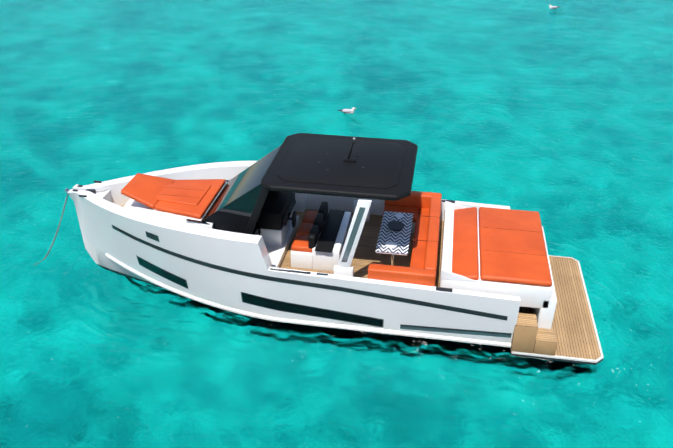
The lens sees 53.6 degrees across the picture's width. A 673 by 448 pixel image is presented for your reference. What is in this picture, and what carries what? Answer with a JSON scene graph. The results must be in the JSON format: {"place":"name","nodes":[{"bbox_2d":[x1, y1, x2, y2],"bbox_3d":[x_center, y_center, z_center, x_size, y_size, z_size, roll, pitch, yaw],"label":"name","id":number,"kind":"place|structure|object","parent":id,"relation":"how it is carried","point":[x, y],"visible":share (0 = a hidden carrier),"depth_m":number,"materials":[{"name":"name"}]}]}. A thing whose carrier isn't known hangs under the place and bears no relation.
{"place":"outdoors","nodes":[
{"label":"outdoors","id":0,"kind":"place"},
{"bbox_2d":[0,0,672,447],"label":"sea water","id":1,"kind":"structure","parent":0,"point":[560,118],"depth_m":21.62,"materials":[{"name":"teal liquid"}]},
{"bbox_2d":[64,133,603,364],"bbox_3d":[-0.392,0.082,15.858,12.925,4.722,4.000,5,31,8],"label":"yacht","id":2,"kind":"object","parent":1,"relation":"on","point":[342,232],"visible":1,"depth_m":14.94,"materials":[{"name":"white plastic"}]},
{"bbox_2d":[44,195,67,259],"bbox_3d":[-7.417,0.273,17.297,1.430,2.416,0.036,3,31,5],"label":"anchor chain","id":3,"kind":"object","parent":2,"relation":"attached to","point":[58,227],"visible":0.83,"depth_m":17.13,"materials":[{"name":"grey metal"}]},
{"bbox_2d":[338,107,356,113],"bbox_3d":[0.432,-4.558,26.741,0.742,0.284,0.230,2,31,4],"label":"seagull","id":4,"kind":"object","parent":1,"relation":"on","point":[348,111],"visible":0.98,"depth_m":26.68,"materials":[{"name":"white"}]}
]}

